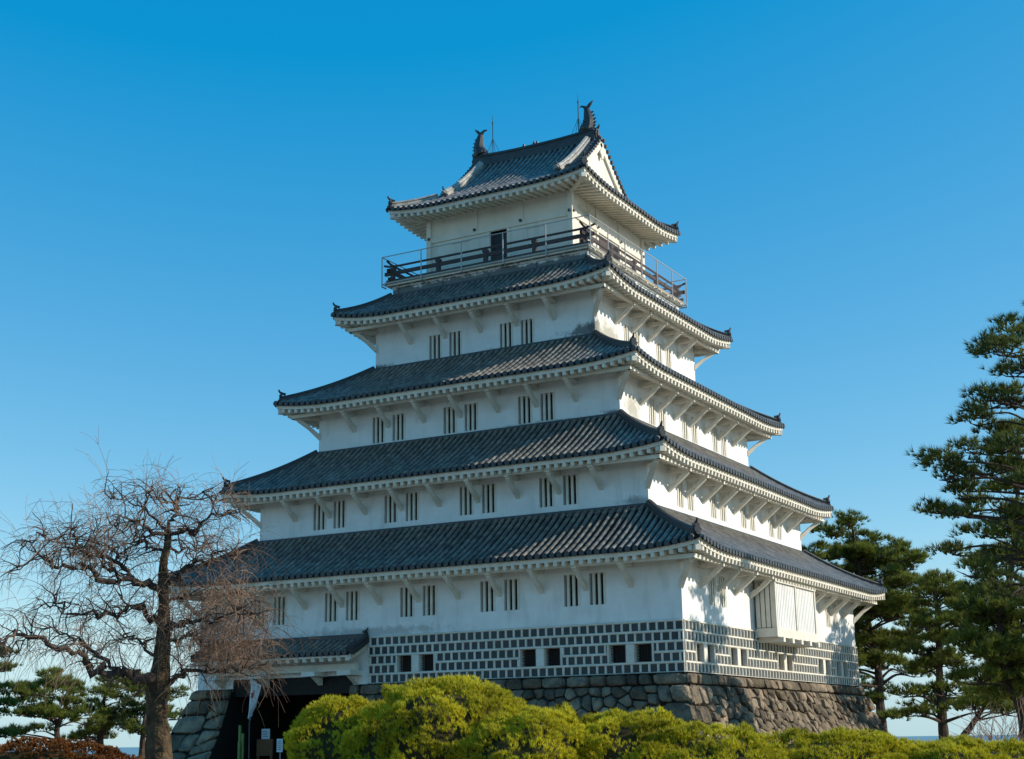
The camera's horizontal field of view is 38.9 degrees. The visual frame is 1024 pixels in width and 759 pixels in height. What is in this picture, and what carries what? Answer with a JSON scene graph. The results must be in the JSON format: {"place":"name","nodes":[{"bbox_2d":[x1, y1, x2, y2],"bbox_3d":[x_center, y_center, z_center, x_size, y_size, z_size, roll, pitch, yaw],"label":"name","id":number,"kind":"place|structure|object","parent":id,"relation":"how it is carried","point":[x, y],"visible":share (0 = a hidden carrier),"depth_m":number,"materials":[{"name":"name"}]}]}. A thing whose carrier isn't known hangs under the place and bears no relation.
{"place":"outdoors","nodes":[
{"label":"outdoors","id":0,"kind":"place"},
{"bbox_2d":[0,0,1023,748],"label":"sky","id":1,"kind":"structure","parent":0,"point":[190,190],"materials":[{"name":"blue"}]},
{"bbox_2d":[8,735,1019,756],"bbox_3d":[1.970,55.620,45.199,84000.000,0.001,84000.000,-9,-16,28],"label":"sea","id":2,"kind":"structure","parent":0,"point":[131,750],"depth_m":16477.69,"materials":[{"name":"blue liquid"}]},
{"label":"ground","id":3,"kind":"structure","parent":0,"visible":0},
{"bbox_2d":[0,645,23,738],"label":"pine tree","id":4,"kind":"object","parent":3,"relation":"on","point":[9,701],"visible":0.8,"depth_m":64.17,"materials":[{"name":"green plant"}]},
{"bbox_2d":[1,665,108,749],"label":"pine tree","id":5,"kind":"object","parent":3,"relation":"on","point":[51,711],"visible":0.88,"depth_m":70.35,"materials":[{"name":"green plant"}]},
{"bbox_2d":[0,736,144,758],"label":"azalea hedge","id":6,"kind":"object","parent":3,"relation":"on","point":[22,749],"visible":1,"depth_m":31.01,"materials":[{"name":"brown plant"}]},
{"bbox_2d":[61,669,145,755],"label":"pine tree","id":7,"kind":"object","parent":3,"relation":"on","point":[101,732],"visible":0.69,"depth_m":74.49,"materials":[{"name":"green plant"}]},
{"bbox_2d":[118,684,190,757],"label":"pine tree","id":8,"kind":"object","parent":3,"relation":"on","point":[135,726],"visible":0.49,"depth_m":73.65,"materials":[{"name":"green plant"}]},
{"bbox_2d":[0,427,319,758],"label":"bare weeping tree","id":9,"kind":"object","parent":3,"relation":"on","point":[157,681],"visible":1,"depth_m":28.67,"materials":[{"name":"brown plant"}]},
{"bbox_2d":[237,725,243,758],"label":"bamboo decoration","id":10,"kind":"object","parent":3,"relation":"on","point":[240,754],"visible":1,"depth_m":50.89,"materials":[{"name":"plant"}]},
{"bbox_2d":[248,679,260,758],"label":"flag","id":11,"kind":"object","parent":3,"relation":"on","point":[255,691],"visible":0.89,"depth_m":51.02,"materials":[{"name":"white fabric"}]},
{"bbox_2d":[256,729,273,758],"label":"wooden signboard","id":12,"kind":"object","parent":3,"relation":"on","point":[265,743],"visible":1,"depth_m":52.01,"materials":[{"name":"brown wood"}]},
{"bbox_2d":[277,739,282,758],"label":"notice sign","id":13,"kind":"object","parent":3,"relation":"on","point":[280,745],"visible":1,"depth_m":50.74,"materials":[{"name":"white"}]},
{"bbox_2d":[282,693,386,758],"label":"clipped pine shrub","id":14,"kind":"object","parent":3,"relation":"on","point":[321,733],"visible":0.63,"depth_m":24.95,"materials":[{"name":"green plant"}]},
{"bbox_2d":[337,673,541,758],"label":"clipped pine shrub","id":15,"kind":"object","parent":3,"relation":"on","point":[437,721],"visible":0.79,"depth_m":23.26,"materials":[{"name":"green plant"}]},
{"bbox_2d":[450,702,597,758],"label":"clipped pine shrub","id":16,"kind":"object","parent":3,"relation":"on","point":[529,735],"visible":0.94,"depth_m":22.39,"materials":[{"name":"green plant"}]},
{"bbox_2d":[157,100,891,758],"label":"castle tower","id":17,"kind":"structure","parent":3,"relation":"on","point":[529,474],"depth_m":51.48,"materials":[{"name":"paint"}]},
{"bbox_2d":[254,598,266,625],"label":"window","id":18,"kind":"structure","parent":17,"relation":"in","point":[260,610],"depth_m":52.39,"materials":[{"name":"paint"}]},
{"bbox_2d":[273,596,286,624],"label":"window","id":19,"kind":"structure","parent":17,"relation":"in","point":[281,602],"depth_m":51.94,"materials":[{"name":"paint"}]},
{"bbox_2d":[313,502,325,529],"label":"window","id":20,"kind":"structure","parent":17,"relation":"in","point":[319,523],"depth_m":53.61,"materials":[{"name":"paint"}]},
{"bbox_2d":[295,694,348,755],"bbox_3d":[-5.882,13.081,53.741,5.870,4.100,0.200,-9,-16,28],"label":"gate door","id":21,"kind":"structure","parent":17,"relation":"in","point":[301,700],"depth_m":54.94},
{"bbox_2d":[325,592,337,621],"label":"window","id":22,"kind":"structure","parent":17,"relation":"in","point":[331,606],"depth_m":50.88,"materials":[{"name":"paint"}]},
{"bbox_2d":[333,500,346,527],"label":"window","id":23,"kind":"structure","parent":17,"relation":"in","point":[339,520],"depth_m":53.18,"materials":[{"name":"paint"}]},
{"bbox_2d":[346,591,359,620],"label":"window","id":24,"kind":"structure","parent":17,"relation":"in","point":[352,597],"depth_m":50.44,"materials":[{"name":"paint"}]},
{"bbox_2d":[373,417,384,443],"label":"window","id":25,"kind":"structure","parent":17,"relation":"in","point":[378,425],"depth_m":54.90,"materials":[{"name":"paint"}]},
{"bbox_2d":[384,494,397,522],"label":"window","id":26,"kind":"structure","parent":17,"relation":"in","point":[391,509],"depth_m":52.12,"materials":[{"name":"paint"}]},
{"bbox_2d":[393,413,404,440],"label":"window","id":27,"kind":"structure","parent":17,"relation":"in","point":[399,419],"depth_m":54.46,"materials":[{"name":"paint"}]},
{"bbox_2d":[397,655,411,671],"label":"window","id":28,"kind":"structure","parent":17,"relation":"in","point":[404,662],"depth_m":49.00,"materials":[{"name":"black"}]},
{"bbox_2d":[400,587,413,616],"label":"window","id":29,"kind":"structure","parent":17,"relation":"in","point":[406,599],"depth_m":49.36,"materials":[{"name":"paint"}]},
{"bbox_2d":[406,492,418,520],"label":"window","id":30,"kind":"structure","parent":17,"relation":"in","point":[412,499],"depth_m":51.68,"materials":[{"name":"paint"}]},
{"bbox_2d":[419,654,433,670],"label":"window","id":31,"kind":"structure","parent":17,"relation":"in","point":[426,661],"depth_m":48.58,"materials":[{"name":"black wood"}]},
{"bbox_2d":[423,585,436,615],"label":"window","id":32,"kind":"structure","parent":17,"relation":"in","point":[429,592],"depth_m":48.94,"materials":[{"name":"paint"}]},
{"bbox_2d":[429,334,441,359],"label":"window","id":33,"kind":"structure","parent":17,"relation":"in","point":[435,342],"depth_m":56.25,"materials":[{"name":"paint"}]},
{"bbox_2d":[443,407,456,433],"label":"window","id":34,"kind":"structure","parent":17,"relation":"in","point":[450,417],"depth_m":53.41,"materials":[{"name":"paint"}]},
{"bbox_2d":[449,331,461,355],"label":"window","id":35,"kind":"structure","parent":17,"relation":"in","point":[455,338],"depth_m":55.81,"materials":[{"name":"paint"}]},
{"bbox_2d":[460,486,473,515],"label":"window","id":36,"kind":"structure","parent":17,"relation":"in","point":[466,499],"depth_m":50.65,"materials":[{"name":"paint"}]},
{"bbox_2d":[465,403,477,430],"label":"window","id":37,"kind":"structure","parent":17,"relation":"in","point":[471,410],"depth_m":52.95,"materials":[{"name":"paint"}]},
{"bbox_2d":[480,581,495,611],"bbox_3d":[-0.711,7.182,47.911,0.580,1.000,0.340,-9,-16,28],"label":"window","id":38,"kind":"structure","parent":17,"relation":"in","point":[487,594],"depth_m":47.85,"materials":[{"name":"paint"}]},
{"bbox_2d":[482,483,496,512],"bbox_3d":[-0.706,4.144,50.235,0.580,1.000,0.340,-9,-16,28],"label":"window","id":39,"kind":"structure","parent":17,"relation":"in","point":[489,505],"depth_m":50.17,"materials":[{"name":"paint"}]},
{"bbox_2d":[493,232,506,259],"bbox_3d":[-0.386,-5.024,57.596,0.740,1.740,0.280,-9,-16,28],"label":"doorway","id":40,"kind":"structure","parent":17,"relation":"in","point":[498,237],"depth_m":57.82,"materials":[{"name":"black"}]},
{"bbox_2d":[500,322,512,347],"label":"window","id":41,"kind":"structure","parent":17,"relation":"in","point":[506,329],"depth_m":54.74,"materials":[{"name":"paint"}]},
{"bbox_2d":[504,579,519,609],"bbox_3d":[0.081,7.063,47.480,0.580,1.000,0.340,-9,-16,28],"label":"window","id":42,"kind":"structure","parent":17,"relation":"in","point":[512,586],"depth_m":47.41,"materials":[{"name":"paint"}]},
{"bbox_2d":[518,396,532,423],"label":"window","id":43,"kind":"structure","parent":17,"relation":"in","point":[524,402],"depth_m":51.91,"materials":[{"name":"paint"}]},
{"bbox_2d":[520,649,535,666],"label":"window","id":44,"kind":"structure","parent":17,"relation":"in","point":[527,656],"depth_m":46.76,"materials":[{"name":"black wood"}]},
{"bbox_2d":[521,318,534,344],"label":"window","id":45,"kind":"structure","parent":17,"relation":"in","point":[527,326],"depth_m":54.30,"materials":[{"name":"paint"}]},
{"bbox_2d":[539,478,554,507],"bbox_3d":[1.261,3.848,49.162,0.580,1.000,0.340,-9,-16,28],"label":"window","id":46,"kind":"structure","parent":17,"relation":"in","point":[546,490],"depth_m":49.14,"materials":[{"name":"paint"}]},
{"bbox_2d":[540,392,554,420],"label":"window","id":47,"kind":"structure","parent":17,"relation":"in","point":[547,400],"depth_m":51.49,"materials":[{"name":"paint"}]},
{"bbox_2d":[544,648,560,665],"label":"window","id":48,"kind":"structure","parent":17,"relation":"in","point":[551,655],"depth_m":46.36,"materials":[{"name":"black wood"}]},
{"bbox_2d":[563,474,578,504],"bbox_3d":[2.053,3.728,48.730,0.580,1.000,0.340,-9,-16,28],"label":"window","id":49,"kind":"structure","parent":17,"relation":"in","point":[570,482],"depth_m":48.69,"materials":[{"name":"paint"}]},
{"bbox_2d":[564,575,580,606],"bbox_3d":[2.005,6.774,46.431,0.580,1.000,0.340,-9,-16,28],"label":"window","id":50,"kind":"structure","parent":17,"relation":"in","point":[571,584],"depth_m":46.38,"materials":[{"name":"paint"}]},
{"bbox_2d":[589,572,605,604],"bbox_3d":[2.797,6.654,45.999,0.580,1.000,0.340,-9,-16,28],"label":"window","id":51,"kind":"structure","parent":17,"relation":"in","point":[597,581],"depth_m":45.96,"materials":[{"name":"paint"}]},
{"bbox_2d":[599,238,607,252],"bbox_3d":[3.750,-4.788,58.702,0.230,1.700,1.900,-9,-16,28],"label":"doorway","id":52,"kind":"structure","parent":17,"relation":"in","point":[600,240],"depth_m":58.49,"materials":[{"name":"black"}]},
{"bbox_2d":[609,645,625,662],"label":"window","id":53,"kind":"structure","parent":17,"relation":"in","point":[617,653],"depth_m":45.26,"materials":[{"name":"black"}]},
{"bbox_2d":[623,324,629,340],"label":"window","id":54,"kind":"structure","parent":17,"relation":"in","point":[626,329],"depth_m":55.32,"materials":[{"name":"paint"}]},
{"bbox_2d":[634,331,639,346],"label":"window","id":55,"kind":"structure","parent":17,"relation":"in","point":[637,335],"depth_m":56.18,"materials":[{"name":"paint"}]},
{"bbox_2d":[635,643,651,661],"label":"window","id":56,"kind":"structure","parent":17,"relation":"in","point":[643,652],"depth_m":44.85,"materials":[{"name":"black"}]},
{"bbox_2d":[648,398,655,425],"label":"window","id":57,"kind":"structure","parent":17,"relation":"in","point":[652,417],"depth_m":52.44,"materials":[{"name":"paint"}]},
{"bbox_2d":[656,342,662,363],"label":"window","id":58,"kind":"structure","parent":17,"relation":"in","point":[658,346],"depth_m":57.89,"materials":[{"name":"paint"}]},
{"bbox_2d":[655,402,665,429],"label":"window","id":59,"kind":"structure","parent":17,"relation":"in","point":[662,417],"depth_m":53.23,"materials":[{"name":"paint"}]},
{"bbox_2d":[665,349,671,368],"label":"window","id":60,"kind":"structure","parent":17,"relation":"in","point":[668,352],"depth_m":58.67,"materials":[{"name":"paint"}]},
{"bbox_2d":[676,477,683,507],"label":"window","id":61,"kind":"structure","parent":17,"relation":"in","point":[680,496],"depth_m":49.58,"materials":[{"name":"paint"}]},
{"bbox_2d":[682,413,688,439],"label":"window","id":62,"kind":"structure","parent":17,"relation":"in","point":[684,416],"depth_m":55.02,"materials":[{"name":"paint"}]},
{"bbox_2d":[683,481,693,510],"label":"window","id":63,"kind":"structure","parent":17,"relation":"in","point":[691,499],"depth_m":50.33,"materials":[{"name":"paint"}]},
{"bbox_2d":[691,417,697,443],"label":"window","id":64,"kind":"structure","parent":17,"relation":"in","point":[694,428],"depth_m":55.76,"materials":[{"name":"paint"}]},
{"bbox_2d":[697,643,703,661],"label":"window","id":65,"kind":"structure","parent":17,"relation":"in","point":[700,649],"depth_m":45.24,"materials":[{"name":"black"}]},
{"bbox_2d":[707,645,714,662],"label":"window","id":66,"kind":"structure","parent":17,"relation":"in","point":[711,659],"depth_m":45.97,"materials":[{"name":"black"}]},
{"bbox_2d":[708,573,715,605],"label":"window","id":67,"kind":"structure","parent":17,"relation":"in","point":[712,587],"depth_m":46.71,"materials":[{"name":"paint"}]},
{"bbox_2d":[710,490,716,518],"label":"window","id":68,"kind":"structure","parent":17,"relation":"in","point":[713,499],"depth_m":52.16,"materials":[{"name":"paint"}]},
{"bbox_2d":[712,427,717,452],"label":"window","id":69,"kind":"structure","parent":17,"relation":"in","point":[714,430],"depth_m":57.59,"materials":[{"name":"paint"}]},
{"bbox_2d":[716,576,726,607],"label":"window","id":70,"kind":"structure","parent":17,"relation":"in","point":[723,603],"depth_m":47.46,"materials":[{"name":"paint"}]},
{"bbox_2d":[719,493,725,521],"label":"window","id":71,"kind":"structure","parent":17,"relation":"in","point":[723,510],"depth_m":52.94,"materials":[{"name":"paint"}]},
{"bbox_2d":[720,430,726,456],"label":"window","id":72,"kind":"structure","parent":17,"relation":"in","point":[723,442],"depth_m":58.33,"materials":[{"name":"paint"}]},
{"bbox_2d":[731,648,737,664],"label":"window","id":73,"kind":"structure","parent":17,"relation":"in","point":[734,661],"depth_m":47.68,"materials":[{"name":"black"}]},
{"bbox_2d":[740,649,746,665],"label":"window","id":74,"kind":"structure","parent":17,"relation":"in","point":[743,652],"depth_m":48.43,"materials":[{"name":"black"}]},
{"bbox_2d":[740,501,746,528],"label":"window","id":75,"kind":"structure","parent":17,"relation":"in","point":[743,511],"depth_m":54.72,"materials":[{"name":"paint"}]},
{"bbox_2d":[749,504,755,531],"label":"window","id":76,"kind":"structure","parent":17,"relation":"in","point":[752,520],"depth_m":55.51,"materials":[{"name":"paint"}]},
{"bbox_2d":[768,511,773,537],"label":"window","id":77,"kind":"structure","parent":17,"relation":"in","point":[771,523],"depth_m":57.31,"materials":[{"name":"paint"}]},
{"bbox_2d":[773,514,781,539],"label":"window","id":78,"kind":"structure","parent":17,"relation":"in","point":[779,531],"depth_m":58.09,"materials":[{"name":"paint"}]},
{"bbox_2d":[778,654,783,669],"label":"window","id":79,"kind":"structure","parent":17,"relation":"in","point":[781,658],"depth_m":51.58,"materials":[{"name":"black"}]},
{"bbox_2d":[754,578,819,647],"bbox_3d":[9.806,8.320,51.335,0.890,2.150,4.390,-9,-16,28],"label":"bay window","id":80,"kind":"structure","parent":17,"relation":"in","point":[785,610],"depth_m":50.36,"materials":[{"name":"paint"}]},
{"bbox_2d":[787,655,791,670],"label":"window","id":81,"kind":"structure","parent":17,"relation":"in","point":[789,657],"depth_m":52.33,"materials":[{"name":"black"}]},
{"bbox_2d":[818,659,823,673],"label":"window","id":82,"kind":"structure","parent":17,"relation":"in","point":[820,661],"depth_m":55.39,"materials":[{"name":"black"}]},
{"bbox_2d":[825,601,830,627],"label":"window","id":83,"kind":"structure","parent":17,"relation":"in","point":[828,621],"depth_m":56.95,"materials":[{"name":"paint"}]},
{"bbox_2d":[825,660,830,674],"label":"window","id":84,"kind":"structure","parent":17,"relation":"in","point":[828,672],"depth_m":56.14,"materials":[{"name":"black"}]},
{"bbox_2d":[832,603,837,628],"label":"window","id":85,"kind":"structure","parent":17,"relation":"in","point":[835,623],"depth_m":57.74,"materials":[{"name":"paint"}]},
{"bbox_2d":[837,661,841,675],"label":"window","id":86,"kind":"structure","parent":17,"relation":"in","point":[839,673],"depth_m":57.33,"materials":[{"name":"black"}]},
{"bbox_2d":[843,662,847,676],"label":"window","id":87,"kind":"structure","parent":17,"relation":"in","point":[844,663],"depth_m":58.07,"materials":[{"name":"black"}]},
{"bbox_2d":[563,705,702,758],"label":"clipped pine shrub","id":88,"kind":"object","parent":3,"relation":"on","point":[616,737],"visible":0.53,"depth_m":22.86,"materials":[{"name":"green plant"}]},
{"bbox_2d":[641,719,789,758],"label":"clipped pine shrub","id":89,"kind":"object","parent":3,"relation":"on","point":[733,746],"visible":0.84,"depth_m":22.45,"materials":[{"name":"green plant"}]},
{"bbox_2d":[744,725,916,758],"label":"clipped pine shrub","id":90,"kind":"object","parent":3,"relation":"on","point":[840,745],"visible":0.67,"depth_m":23.02,"materials":[{"name":"green plant"}]},
{"bbox_2d":[801,508,942,729],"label":"pine tree","id":91,"kind":"object","parent":3,"relation":"on","point":[892,560],"visible":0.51,"depth_m":67.64,"materials":[{"name":"green plant"}]},
{"bbox_2d":[885,567,995,739],"bbox_3d":[17.188,11.440,57.385,5.051,8.196,4.919,-4,-14,12],"label":"pine tree","id":92,"kind":"object","parent":3,"relation":"on","point":[938,657],"visible":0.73,"depth_m":57.18,"materials":[{"name":"green plant"}]},
{"bbox_2d":[891,733,1023,758],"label":"clipped pine shrub","id":93,"kind":"object","parent":3,"relation":"on","point":[957,747],"visible":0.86,"depth_m":22.96,"materials":[{"name":"green plant"}]},
{"bbox_2d":[905,299,1023,613],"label":"pine tree","id":94,"kind":"object","parent":3,"relation":"on","point":[954,462],"visible":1,"depth_m":35.87,"materials":[{"name":"green plant"}]},
{"bbox_2d":[938,697,1023,751],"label":"bare shrub","id":95,"kind":"object","parent":3,"relation":"on","point":[991,734],"visible":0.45,"depth_m":42.28,"materials":[{"name":"plant"}]},
{"bbox_2d":[939,416,1023,740],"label":"pine tree","id":96,"kind":"object","parent":3,"relation":"on","point":[997,645],"visible":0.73,"depth_m":44.88,"materials":[{"name":"green plant"}]},
{"bbox_2d":[946,679,1016,738],"bbox_3d":[17.344,12.444,52.098,3.172,3.751,3.274,-9,-16,28],"label":"pine tree","id":97,"kind":"object","parent":3,"relation":"on","point":[966,701],"visible":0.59,"depth_m":51.78,"materials":[{"name":"green plant"}]}
]}

